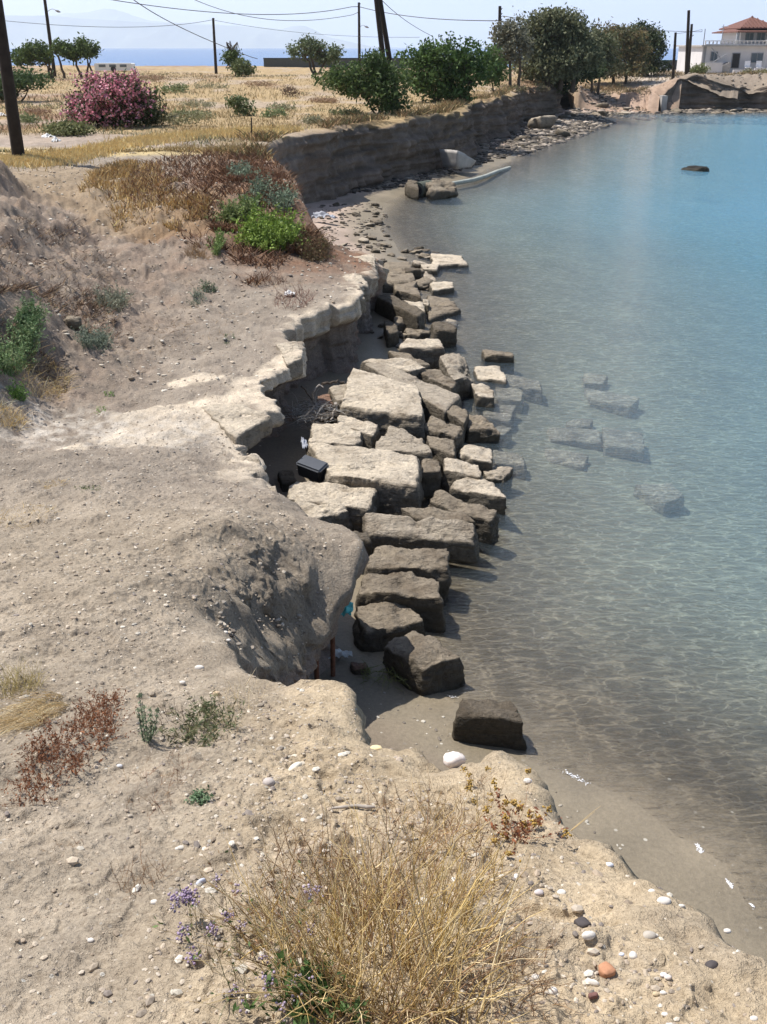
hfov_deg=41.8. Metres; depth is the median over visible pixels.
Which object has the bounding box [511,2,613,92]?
tamarisk tree
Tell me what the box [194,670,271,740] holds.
straw tuft
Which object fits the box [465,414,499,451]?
stone block
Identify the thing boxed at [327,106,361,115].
shrub
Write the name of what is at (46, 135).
plastic scrap
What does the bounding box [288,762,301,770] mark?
pebble
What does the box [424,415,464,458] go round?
stone block
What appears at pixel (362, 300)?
crust slab
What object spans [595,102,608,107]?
rock
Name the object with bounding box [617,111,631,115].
rock
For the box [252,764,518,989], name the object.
dry grass tuft
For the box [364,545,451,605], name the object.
stone block
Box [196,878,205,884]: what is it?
pebble
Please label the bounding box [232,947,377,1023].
shrub
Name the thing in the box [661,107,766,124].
shelf rubble
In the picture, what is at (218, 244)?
green bush
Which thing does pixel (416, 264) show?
rock
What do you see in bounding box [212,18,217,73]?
utility pole
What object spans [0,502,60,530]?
straw tuft
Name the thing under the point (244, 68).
shrub
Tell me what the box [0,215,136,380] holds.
slope litter
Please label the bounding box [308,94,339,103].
shrub
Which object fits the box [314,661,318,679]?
iron post
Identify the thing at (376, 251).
rock
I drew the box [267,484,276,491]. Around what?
crust slab
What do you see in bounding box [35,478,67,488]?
straw tuft
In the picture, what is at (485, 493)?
stone block
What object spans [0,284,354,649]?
gravel
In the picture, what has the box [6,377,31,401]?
green weed
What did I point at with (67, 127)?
shrub
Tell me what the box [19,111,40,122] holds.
shrub
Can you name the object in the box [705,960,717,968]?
pebble
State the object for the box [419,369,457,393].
stone block
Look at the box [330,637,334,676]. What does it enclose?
iron post
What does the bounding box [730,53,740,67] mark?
door
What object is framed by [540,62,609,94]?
tamarisk tree
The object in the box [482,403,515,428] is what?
stone block
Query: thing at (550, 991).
pebble
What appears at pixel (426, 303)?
boulder
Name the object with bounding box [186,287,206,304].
silver shrub
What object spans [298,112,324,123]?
shrub
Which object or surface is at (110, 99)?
oleander bush
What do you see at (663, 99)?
concrete pier
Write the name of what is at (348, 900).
dry grass tuft
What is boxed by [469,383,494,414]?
boulder
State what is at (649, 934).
pebble
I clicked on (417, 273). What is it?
stone block
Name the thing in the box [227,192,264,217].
green bush
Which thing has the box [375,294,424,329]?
stone block
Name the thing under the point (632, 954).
pebble
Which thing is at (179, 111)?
shrub
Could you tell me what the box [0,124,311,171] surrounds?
golden grass fringe
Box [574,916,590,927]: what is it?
pebble
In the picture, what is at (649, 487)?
stone block
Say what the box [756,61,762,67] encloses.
garden chair
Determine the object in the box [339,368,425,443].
stone block
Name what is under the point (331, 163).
bank face
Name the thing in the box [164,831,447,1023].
dry grass tuft
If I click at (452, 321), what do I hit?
rock
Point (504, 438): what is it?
stone block
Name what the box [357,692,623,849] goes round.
wet pebbles
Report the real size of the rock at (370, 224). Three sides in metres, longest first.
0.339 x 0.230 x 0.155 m
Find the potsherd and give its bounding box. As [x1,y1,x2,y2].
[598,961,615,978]
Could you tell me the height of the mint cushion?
0.065 m
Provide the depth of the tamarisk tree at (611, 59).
87.50 m
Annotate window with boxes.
[710,52,717,60]
[745,32,753,39]
[750,53,763,62]
[756,32,765,39]
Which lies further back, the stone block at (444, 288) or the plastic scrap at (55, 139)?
the plastic scrap at (55, 139)
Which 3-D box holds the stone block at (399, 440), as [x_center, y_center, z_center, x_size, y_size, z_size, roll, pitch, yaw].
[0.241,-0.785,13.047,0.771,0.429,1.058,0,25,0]
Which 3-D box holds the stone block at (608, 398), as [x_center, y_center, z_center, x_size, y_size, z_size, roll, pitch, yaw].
[3.745,-1.835,16.826,1.032,0.224,0.643,14,28,28]
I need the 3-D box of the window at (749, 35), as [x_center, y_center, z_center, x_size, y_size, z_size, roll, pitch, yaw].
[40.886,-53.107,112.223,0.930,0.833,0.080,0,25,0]
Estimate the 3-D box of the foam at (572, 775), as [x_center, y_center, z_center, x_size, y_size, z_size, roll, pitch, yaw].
[1.504,2.023,7.533,0.373,0.003,0.070,22,33,39]
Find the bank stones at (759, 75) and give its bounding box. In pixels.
[647,72,763,86]
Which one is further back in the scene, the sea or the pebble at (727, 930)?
the sea
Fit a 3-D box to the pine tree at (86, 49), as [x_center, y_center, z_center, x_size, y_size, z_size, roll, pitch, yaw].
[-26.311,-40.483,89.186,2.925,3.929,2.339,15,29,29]
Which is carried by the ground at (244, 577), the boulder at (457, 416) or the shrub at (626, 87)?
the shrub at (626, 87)
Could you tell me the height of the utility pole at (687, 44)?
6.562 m
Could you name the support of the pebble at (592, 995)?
on the ground at (244, 577)
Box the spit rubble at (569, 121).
[514,111,616,155]
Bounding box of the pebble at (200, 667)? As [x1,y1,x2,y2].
[195,665,203,669]
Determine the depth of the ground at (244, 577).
5.43 m
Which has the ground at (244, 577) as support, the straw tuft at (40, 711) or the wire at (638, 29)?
the straw tuft at (40, 711)
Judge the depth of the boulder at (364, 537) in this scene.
10.45 m
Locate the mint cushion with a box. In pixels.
[183,785,214,806]
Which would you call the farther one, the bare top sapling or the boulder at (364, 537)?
the bare top sapling
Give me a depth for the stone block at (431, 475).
12.22 m
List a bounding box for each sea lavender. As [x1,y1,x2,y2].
[146,881,234,964]
[170,822,364,1023]
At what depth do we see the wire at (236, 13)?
105.11 m
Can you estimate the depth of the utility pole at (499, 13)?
82.38 m
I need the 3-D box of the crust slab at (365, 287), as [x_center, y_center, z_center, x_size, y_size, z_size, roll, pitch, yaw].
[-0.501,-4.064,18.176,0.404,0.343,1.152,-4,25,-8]
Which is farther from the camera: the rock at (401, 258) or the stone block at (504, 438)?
the rock at (401, 258)
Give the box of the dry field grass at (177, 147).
[0,67,534,152]
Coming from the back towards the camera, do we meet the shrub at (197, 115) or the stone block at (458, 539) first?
the shrub at (197, 115)
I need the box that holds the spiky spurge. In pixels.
[135,692,159,743]
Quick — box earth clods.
[204,530,321,657]
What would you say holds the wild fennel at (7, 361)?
on the ground at (244, 577)
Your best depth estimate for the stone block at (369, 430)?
13.15 m
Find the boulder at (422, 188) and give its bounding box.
[414,180,432,197]
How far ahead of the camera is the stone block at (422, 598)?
9.47 m
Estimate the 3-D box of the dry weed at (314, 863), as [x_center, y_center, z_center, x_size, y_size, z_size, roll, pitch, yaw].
[-0.075,0.984,2.770,0.654,0.351,0.559,0,25,0]
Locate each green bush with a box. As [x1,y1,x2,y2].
[204,227,231,255]
[205,197,263,224]
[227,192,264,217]
[229,202,311,251]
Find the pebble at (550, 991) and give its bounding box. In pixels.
[548,986,557,994]
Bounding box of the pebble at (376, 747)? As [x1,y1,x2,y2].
[370,745,381,749]
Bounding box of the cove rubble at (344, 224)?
[318,203,391,250]
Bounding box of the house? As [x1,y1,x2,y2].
[676,16,766,72]
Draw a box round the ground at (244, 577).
[0,65,766,1023]
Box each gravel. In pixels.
[0,148,371,391]
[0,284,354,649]
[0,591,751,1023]
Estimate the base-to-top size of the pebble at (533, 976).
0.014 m
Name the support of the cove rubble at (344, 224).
on the beach
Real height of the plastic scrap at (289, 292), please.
0.105 m
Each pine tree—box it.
[10,38,54,77]
[47,37,82,77]
[71,32,103,76]
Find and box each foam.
[565,769,588,785]
[695,843,754,909]
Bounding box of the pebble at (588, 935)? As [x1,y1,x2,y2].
[582,931,595,939]
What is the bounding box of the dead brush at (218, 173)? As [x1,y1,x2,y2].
[116,148,333,286]
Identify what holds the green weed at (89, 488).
on the ground at (244, 577)
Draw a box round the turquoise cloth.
[341,602,352,616]
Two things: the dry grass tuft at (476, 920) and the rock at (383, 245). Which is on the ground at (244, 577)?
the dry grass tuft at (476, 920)
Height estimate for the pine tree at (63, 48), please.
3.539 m
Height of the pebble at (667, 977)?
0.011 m
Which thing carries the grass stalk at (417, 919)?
on the ground at (244, 577)
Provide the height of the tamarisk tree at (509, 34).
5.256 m
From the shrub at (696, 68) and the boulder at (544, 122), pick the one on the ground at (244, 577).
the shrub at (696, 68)
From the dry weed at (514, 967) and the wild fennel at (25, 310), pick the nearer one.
the dry weed at (514, 967)
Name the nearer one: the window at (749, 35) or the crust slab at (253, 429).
the crust slab at (253, 429)
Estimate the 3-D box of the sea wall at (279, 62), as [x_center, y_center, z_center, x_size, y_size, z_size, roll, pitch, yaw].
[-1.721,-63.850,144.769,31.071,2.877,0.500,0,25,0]
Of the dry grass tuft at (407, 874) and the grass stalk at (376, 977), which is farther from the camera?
the dry grass tuft at (407, 874)
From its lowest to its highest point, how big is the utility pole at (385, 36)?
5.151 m
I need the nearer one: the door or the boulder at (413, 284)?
the boulder at (413, 284)
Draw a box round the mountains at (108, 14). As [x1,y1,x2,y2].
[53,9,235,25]
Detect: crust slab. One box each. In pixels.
[202,403,272,448]
[239,454,262,476]
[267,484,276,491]
[276,341,302,379]
[339,285,365,312]
[342,275,369,300]
[355,254,378,290]
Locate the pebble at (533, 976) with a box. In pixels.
[531,974,538,979]
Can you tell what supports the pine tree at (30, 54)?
on the ground at (244, 577)
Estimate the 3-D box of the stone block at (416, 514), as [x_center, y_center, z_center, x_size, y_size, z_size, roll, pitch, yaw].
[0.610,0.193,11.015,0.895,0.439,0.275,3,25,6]
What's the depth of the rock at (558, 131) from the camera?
62.04 m
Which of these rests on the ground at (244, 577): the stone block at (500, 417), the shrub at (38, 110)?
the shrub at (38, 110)
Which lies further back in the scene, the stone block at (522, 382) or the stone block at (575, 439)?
the stone block at (522, 382)
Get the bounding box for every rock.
[64,315,81,328]
[352,212,360,216]
[358,237,368,243]
[365,223,375,226]
[366,235,376,239]
[370,218,382,224]
[371,249,379,252]
[380,243,388,247]
[397,256,406,260]
[400,332,413,338]
[409,249,422,254]
[412,260,426,268]
[415,277,433,290]
[415,329,430,338]
[418,253,429,258]
[443,319,458,326]
[462,400,469,407]
[520,135,531,138]
[555,128,570,136]
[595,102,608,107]
[598,111,606,115]
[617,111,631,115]
[670,108,681,112]
[681,165,708,175]
[707,111,720,116]
[724,111,737,118]
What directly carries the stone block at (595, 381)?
on the beach
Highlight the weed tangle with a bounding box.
[276,390,350,433]
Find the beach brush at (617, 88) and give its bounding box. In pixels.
[535,70,762,110]
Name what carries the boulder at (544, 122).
on the beach
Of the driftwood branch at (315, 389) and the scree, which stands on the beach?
the scree
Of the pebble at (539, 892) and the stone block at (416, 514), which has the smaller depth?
the pebble at (539, 892)
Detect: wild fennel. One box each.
[0,300,55,377]
[3,289,56,342]
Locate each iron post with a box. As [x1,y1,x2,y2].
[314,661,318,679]
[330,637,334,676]
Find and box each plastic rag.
[300,437,307,448]
[311,211,336,218]
[329,648,352,658]
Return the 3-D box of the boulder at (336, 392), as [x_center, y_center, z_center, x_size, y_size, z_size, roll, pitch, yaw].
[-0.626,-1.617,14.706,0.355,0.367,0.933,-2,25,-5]
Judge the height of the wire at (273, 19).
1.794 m
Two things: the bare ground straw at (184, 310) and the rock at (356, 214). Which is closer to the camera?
the bare ground straw at (184, 310)
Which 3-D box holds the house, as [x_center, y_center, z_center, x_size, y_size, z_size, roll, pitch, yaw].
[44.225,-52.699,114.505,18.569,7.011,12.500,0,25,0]
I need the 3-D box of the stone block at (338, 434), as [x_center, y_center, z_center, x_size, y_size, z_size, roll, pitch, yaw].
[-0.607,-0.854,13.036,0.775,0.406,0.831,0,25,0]
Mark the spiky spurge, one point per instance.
(148, 732)
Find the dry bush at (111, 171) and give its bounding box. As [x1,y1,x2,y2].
[76,158,215,233]
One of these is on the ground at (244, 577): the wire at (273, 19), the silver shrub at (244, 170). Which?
the silver shrub at (244, 170)
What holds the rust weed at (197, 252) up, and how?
on the ground at (244, 577)
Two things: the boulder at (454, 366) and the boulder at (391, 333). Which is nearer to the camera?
the boulder at (454, 366)
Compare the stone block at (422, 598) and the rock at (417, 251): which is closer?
the stone block at (422, 598)
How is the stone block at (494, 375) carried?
on the beach
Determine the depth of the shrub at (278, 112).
39.93 m
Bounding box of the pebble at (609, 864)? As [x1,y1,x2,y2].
[606,862,613,866]
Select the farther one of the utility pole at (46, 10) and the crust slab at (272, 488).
the utility pole at (46, 10)
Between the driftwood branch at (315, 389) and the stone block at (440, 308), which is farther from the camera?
the stone block at (440, 308)
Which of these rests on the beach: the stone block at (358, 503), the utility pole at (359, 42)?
the stone block at (358, 503)
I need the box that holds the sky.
[2,0,766,47]
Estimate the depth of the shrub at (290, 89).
57.14 m
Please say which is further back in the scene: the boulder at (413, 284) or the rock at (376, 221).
the rock at (376, 221)
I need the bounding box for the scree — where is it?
[350,118,545,193]
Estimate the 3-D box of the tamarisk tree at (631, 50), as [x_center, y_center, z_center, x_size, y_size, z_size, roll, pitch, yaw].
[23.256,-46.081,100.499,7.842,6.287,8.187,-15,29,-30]
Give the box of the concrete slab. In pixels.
[439,149,475,168]
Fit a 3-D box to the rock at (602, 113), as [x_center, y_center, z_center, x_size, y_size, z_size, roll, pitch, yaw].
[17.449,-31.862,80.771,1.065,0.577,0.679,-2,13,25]
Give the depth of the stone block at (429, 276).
23.59 m
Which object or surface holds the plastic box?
on the stone block at (393, 478)
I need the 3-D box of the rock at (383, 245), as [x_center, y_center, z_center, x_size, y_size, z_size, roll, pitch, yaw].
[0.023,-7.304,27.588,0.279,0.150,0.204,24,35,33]
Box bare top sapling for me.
[219,41,242,76]
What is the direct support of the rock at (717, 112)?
on the beach
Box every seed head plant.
[458,762,512,823]
[472,768,571,861]
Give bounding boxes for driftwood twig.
[332,804,374,808]
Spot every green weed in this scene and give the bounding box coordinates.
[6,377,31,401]
[75,485,103,492]
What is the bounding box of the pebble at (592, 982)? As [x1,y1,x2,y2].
[587,979,598,985]
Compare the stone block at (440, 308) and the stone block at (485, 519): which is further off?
the stone block at (440, 308)
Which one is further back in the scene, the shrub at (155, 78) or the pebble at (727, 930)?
the shrub at (155, 78)
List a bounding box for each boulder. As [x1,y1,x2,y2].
[277,470,296,491]
[294,498,352,530]
[317,394,333,423]
[328,383,346,421]
[350,662,368,674]
[352,531,371,569]
[352,601,424,651]
[383,321,398,347]
[393,281,417,287]
[393,316,405,332]
[399,338,444,368]
[405,180,418,199]
[414,180,432,197]
[422,299,429,314]
[425,179,458,201]
[426,436,456,477]
[430,321,456,351]
[439,353,473,401]
[446,405,469,444]
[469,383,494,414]
[527,115,556,128]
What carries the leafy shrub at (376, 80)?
on the bank face at (331, 163)
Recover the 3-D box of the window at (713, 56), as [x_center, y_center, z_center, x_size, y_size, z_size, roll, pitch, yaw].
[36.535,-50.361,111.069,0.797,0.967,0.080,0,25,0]
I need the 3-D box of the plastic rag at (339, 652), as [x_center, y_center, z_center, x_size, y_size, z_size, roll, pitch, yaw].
[-0.414,1.246,8.870,0.288,0.087,0.121,0,25,0]
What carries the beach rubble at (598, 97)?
on the beach
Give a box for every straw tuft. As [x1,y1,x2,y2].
[0,397,35,431]
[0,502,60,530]
[0,652,51,698]
[0,686,68,743]
[12,348,79,401]
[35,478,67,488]
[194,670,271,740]
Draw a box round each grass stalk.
[371,917,380,1019]
[380,810,443,1016]
[480,824,536,1009]
[570,807,598,830]
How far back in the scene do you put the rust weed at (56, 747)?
3.73 m
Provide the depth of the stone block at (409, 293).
21.12 m
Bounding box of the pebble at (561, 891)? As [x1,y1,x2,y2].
[557,889,565,893]
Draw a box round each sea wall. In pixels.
[263,58,452,67]
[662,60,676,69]
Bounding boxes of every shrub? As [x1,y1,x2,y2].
[18,105,53,114]
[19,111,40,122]
[37,116,99,136]
[70,318,113,353]
[83,279,133,312]
[138,74,168,80]
[141,107,215,125]
[153,82,189,93]
[168,104,202,115]
[175,97,215,107]
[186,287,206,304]
[188,82,234,88]
[198,279,217,292]
[224,94,257,115]
[226,159,254,176]
[229,54,260,76]
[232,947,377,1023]
[236,169,277,206]
[241,80,275,85]
[259,105,288,117]
[260,181,304,212]
[266,101,300,110]
[278,84,305,96]
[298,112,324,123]
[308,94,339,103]
[311,46,415,114]
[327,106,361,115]
[511,83,528,92]
[533,83,550,93]
[600,90,613,94]
[610,82,623,87]
[619,85,631,92]
[690,63,710,73]
[739,68,766,72]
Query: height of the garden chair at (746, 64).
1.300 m
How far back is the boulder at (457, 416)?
14.18 m
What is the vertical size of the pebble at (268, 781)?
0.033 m
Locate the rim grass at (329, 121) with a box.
[197,80,545,160]
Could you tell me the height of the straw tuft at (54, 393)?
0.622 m
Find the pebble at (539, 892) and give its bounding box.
[534,889,543,895]
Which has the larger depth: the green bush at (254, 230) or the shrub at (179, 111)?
the shrub at (179, 111)
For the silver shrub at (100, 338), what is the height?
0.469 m
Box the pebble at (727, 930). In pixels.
[724,928,730,933]
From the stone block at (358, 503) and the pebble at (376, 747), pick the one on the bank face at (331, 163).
the pebble at (376, 747)
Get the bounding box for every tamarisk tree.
[283,32,346,74]
[486,6,534,86]
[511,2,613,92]
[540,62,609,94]
[580,24,627,94]
[586,16,657,83]
[630,18,671,75]
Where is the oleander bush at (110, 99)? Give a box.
[59,67,169,128]
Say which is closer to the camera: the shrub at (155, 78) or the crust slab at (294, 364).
the crust slab at (294, 364)
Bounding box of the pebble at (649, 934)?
[643,931,655,938]
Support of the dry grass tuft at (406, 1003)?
on the ground at (244, 577)
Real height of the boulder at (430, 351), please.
0.413 m
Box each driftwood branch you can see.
[301,386,318,411]
[311,384,323,400]
[321,380,344,384]
[330,402,337,419]
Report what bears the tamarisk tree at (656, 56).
on the ground at (244, 577)
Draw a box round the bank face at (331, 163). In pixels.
[171,73,766,1023]
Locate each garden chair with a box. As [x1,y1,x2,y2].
[744,61,750,69]
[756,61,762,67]
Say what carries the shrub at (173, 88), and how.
on the ground at (244, 577)
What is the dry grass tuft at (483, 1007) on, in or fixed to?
on the ground at (244, 577)
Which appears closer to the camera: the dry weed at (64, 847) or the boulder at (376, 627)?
the dry weed at (64, 847)
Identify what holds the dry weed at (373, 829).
on the ground at (244, 577)
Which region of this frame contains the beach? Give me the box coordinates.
[246,96,766,959]
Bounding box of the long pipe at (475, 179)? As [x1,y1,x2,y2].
[452,166,510,184]
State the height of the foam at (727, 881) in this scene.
0.003 m
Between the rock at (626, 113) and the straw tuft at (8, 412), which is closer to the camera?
the straw tuft at (8, 412)
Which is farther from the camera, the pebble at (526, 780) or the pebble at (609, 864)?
the pebble at (526, 780)
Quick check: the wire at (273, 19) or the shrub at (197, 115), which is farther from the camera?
the wire at (273, 19)
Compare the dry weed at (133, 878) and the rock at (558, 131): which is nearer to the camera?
the dry weed at (133, 878)
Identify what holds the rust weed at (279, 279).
on the ground at (244, 577)
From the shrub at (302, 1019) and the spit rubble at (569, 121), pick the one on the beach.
the spit rubble at (569, 121)
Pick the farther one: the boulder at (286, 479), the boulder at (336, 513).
the boulder at (286, 479)
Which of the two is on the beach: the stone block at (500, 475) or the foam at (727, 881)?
the stone block at (500, 475)
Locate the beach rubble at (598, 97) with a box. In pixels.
[564,86,659,120]
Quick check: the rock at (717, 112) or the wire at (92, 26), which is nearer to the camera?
the rock at (717, 112)
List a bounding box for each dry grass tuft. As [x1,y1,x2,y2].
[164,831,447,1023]
[189,839,318,967]
[251,842,535,1023]
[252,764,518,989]
[257,789,441,973]
[337,817,468,927]
[397,820,546,991]
[403,857,572,1023]
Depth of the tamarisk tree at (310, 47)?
83.27 m
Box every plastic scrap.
[41,133,55,137]
[51,137,60,141]
[284,290,295,296]
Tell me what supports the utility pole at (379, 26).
on the ground at (244, 577)
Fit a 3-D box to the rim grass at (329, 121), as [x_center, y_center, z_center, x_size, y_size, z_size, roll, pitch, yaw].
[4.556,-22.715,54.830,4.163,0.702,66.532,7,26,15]
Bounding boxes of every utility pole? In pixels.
[0,0,24,155]
[43,0,59,75]
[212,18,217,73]
[358,2,368,65]
[374,0,390,103]
[379,0,398,100]
[498,6,501,23]
[671,32,676,79]
[684,10,689,74]
[688,24,692,72]
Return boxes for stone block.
[287,481,379,532]
[306,423,362,451]
[306,442,423,514]
[337,415,379,448]
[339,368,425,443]
[354,571,445,633]
[360,357,425,379]
[362,513,479,562]
[363,363,461,422]
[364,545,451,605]
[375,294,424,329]
[375,426,432,463]
[382,262,414,292]
[382,631,465,695]
[388,351,430,369]
[393,285,421,301]
[401,507,476,532]
[404,267,422,279]
[404,300,425,323]
[405,328,421,338]
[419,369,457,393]
[421,264,439,276]
[421,458,440,497]
[423,274,436,281]
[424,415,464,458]
[426,296,460,323]
[427,490,498,548]
[429,281,454,296]
[430,253,468,272]
[440,457,480,492]
[449,477,506,522]
[452,699,526,750]
[458,444,492,477]
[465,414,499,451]
[473,365,506,389]
[480,349,513,374]
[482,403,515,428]
[482,466,512,494]
[492,450,526,479]
[494,387,523,413]
[495,426,511,447]
[505,374,541,403]
[545,447,588,470]
[547,427,601,450]
[565,419,592,428]
[582,373,607,390]
[584,388,638,418]
[601,427,644,461]
[633,483,684,515]
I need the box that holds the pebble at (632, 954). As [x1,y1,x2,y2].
[629,951,637,958]
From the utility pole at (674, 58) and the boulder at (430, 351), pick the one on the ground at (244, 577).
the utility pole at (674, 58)
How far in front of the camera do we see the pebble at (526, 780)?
3.66 m
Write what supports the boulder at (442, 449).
on the beach
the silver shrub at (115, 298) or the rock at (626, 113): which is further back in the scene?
the rock at (626, 113)
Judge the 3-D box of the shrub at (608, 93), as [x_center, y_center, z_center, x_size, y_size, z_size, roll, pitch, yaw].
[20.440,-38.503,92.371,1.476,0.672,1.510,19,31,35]
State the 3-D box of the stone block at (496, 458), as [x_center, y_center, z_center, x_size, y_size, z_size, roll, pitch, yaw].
[1.701,-0.625,13.679,0.550,0.276,0.500,7,26,15]
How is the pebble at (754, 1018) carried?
on the ground at (244, 577)
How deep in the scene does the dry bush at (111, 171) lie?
21.95 m
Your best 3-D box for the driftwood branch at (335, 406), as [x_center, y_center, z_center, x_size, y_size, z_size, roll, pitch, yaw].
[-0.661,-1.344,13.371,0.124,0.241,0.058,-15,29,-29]
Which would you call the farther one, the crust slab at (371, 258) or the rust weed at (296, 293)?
the crust slab at (371, 258)
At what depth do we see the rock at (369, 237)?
28.45 m
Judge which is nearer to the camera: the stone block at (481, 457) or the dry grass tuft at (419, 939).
the dry grass tuft at (419, 939)
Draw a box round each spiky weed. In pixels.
[154,686,245,748]
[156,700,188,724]
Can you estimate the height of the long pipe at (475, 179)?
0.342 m
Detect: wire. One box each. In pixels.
[10,20,209,26]
[114,0,357,14]
[134,0,257,58]
[196,0,357,20]
[215,20,413,37]
[359,6,497,20]
[383,1,430,35]
[501,16,695,31]
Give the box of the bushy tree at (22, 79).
[0,62,55,100]
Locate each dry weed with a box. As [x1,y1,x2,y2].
[38,836,83,853]
[102,838,183,900]
[114,747,203,818]
[226,791,463,934]
[356,768,494,868]
[367,762,543,937]
[441,892,587,1023]
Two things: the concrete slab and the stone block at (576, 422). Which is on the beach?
the stone block at (576, 422)
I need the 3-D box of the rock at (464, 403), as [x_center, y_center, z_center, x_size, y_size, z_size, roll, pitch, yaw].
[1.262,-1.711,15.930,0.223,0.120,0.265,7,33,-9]
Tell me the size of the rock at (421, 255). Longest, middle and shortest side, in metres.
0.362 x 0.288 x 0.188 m
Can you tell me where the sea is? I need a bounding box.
[10,48,766,915]
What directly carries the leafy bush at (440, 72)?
on the bank face at (331, 163)
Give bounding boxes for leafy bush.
[394,31,499,104]
[473,38,513,91]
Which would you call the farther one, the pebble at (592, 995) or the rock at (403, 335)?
the rock at (403, 335)
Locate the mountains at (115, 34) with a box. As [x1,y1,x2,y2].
[5,15,395,47]
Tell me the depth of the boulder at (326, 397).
14.39 m
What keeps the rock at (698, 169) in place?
in the sea
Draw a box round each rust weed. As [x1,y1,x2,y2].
[0,691,136,806]
[71,685,127,724]
[179,237,213,259]
[249,268,287,285]
[269,278,321,310]
[288,221,337,262]
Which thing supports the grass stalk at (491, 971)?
on the ground at (244, 577)
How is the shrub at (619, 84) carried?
on the ground at (244, 577)
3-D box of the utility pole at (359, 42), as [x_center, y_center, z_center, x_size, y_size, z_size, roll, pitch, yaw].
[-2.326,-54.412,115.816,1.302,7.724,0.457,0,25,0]
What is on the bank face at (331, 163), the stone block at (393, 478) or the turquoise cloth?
the turquoise cloth
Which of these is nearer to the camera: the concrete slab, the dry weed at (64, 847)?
the dry weed at (64, 847)
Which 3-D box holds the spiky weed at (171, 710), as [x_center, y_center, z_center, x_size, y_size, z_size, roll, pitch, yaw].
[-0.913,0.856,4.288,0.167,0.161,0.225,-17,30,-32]
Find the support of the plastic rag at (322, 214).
on the beach
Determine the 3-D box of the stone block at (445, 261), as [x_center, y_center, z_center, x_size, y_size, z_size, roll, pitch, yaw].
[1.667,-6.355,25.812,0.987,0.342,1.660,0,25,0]
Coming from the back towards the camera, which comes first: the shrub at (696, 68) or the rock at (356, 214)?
the shrub at (696, 68)
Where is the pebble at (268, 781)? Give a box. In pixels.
[263,777,274,785]
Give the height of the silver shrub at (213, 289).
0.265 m
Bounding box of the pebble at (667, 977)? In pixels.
[664,974,671,979]
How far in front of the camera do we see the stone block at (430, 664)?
8.59 m
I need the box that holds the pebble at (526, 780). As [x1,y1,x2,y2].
[523,778,531,783]
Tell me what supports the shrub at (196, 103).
on the ground at (244, 577)
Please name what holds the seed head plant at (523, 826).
on the bank face at (331, 163)
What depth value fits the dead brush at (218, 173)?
22.05 m
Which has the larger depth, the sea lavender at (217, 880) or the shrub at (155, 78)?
the shrub at (155, 78)
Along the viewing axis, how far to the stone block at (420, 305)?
20.43 m
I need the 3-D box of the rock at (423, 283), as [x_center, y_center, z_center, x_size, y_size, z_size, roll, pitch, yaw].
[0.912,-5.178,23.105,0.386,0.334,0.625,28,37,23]
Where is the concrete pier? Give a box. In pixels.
[658,95,667,111]
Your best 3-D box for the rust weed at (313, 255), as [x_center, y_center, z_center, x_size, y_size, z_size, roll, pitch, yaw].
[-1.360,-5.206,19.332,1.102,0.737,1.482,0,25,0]
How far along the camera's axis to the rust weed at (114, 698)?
4.47 m
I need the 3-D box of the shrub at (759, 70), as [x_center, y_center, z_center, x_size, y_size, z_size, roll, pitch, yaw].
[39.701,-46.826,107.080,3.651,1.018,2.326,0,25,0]
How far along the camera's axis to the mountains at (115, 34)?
9959.25 m
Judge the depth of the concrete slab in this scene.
43.20 m
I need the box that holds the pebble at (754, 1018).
[750,1016,757,1020]
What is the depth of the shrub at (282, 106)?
45.27 m
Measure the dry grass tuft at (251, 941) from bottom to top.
0.280 m
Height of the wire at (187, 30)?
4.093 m
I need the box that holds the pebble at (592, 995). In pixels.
[588,992,597,999]
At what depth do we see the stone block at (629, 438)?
14.79 m
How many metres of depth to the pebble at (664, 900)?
2.75 m
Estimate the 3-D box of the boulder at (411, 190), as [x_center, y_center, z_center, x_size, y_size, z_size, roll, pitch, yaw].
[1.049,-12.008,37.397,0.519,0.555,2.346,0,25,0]
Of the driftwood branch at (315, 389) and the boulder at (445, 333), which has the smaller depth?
the driftwood branch at (315, 389)
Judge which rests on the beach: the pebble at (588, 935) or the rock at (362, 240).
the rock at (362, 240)
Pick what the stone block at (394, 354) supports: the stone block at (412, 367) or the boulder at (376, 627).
the stone block at (412, 367)
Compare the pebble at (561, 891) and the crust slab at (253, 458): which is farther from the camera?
the crust slab at (253, 458)
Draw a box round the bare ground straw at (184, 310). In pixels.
[111,259,304,374]
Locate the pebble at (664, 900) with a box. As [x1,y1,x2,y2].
[657,896,670,904]
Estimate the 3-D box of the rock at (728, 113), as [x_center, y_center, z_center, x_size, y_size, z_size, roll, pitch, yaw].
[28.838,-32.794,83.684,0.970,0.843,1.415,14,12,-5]
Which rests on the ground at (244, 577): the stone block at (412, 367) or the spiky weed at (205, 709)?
the spiky weed at (205, 709)
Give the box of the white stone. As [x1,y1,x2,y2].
[443,751,465,768]
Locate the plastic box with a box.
[296,455,327,482]
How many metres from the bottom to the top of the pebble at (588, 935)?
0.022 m
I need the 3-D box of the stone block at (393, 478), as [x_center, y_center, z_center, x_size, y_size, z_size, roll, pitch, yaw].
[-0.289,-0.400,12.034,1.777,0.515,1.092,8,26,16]
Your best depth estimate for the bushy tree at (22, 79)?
52.97 m
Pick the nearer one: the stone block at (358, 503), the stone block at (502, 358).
the stone block at (358, 503)

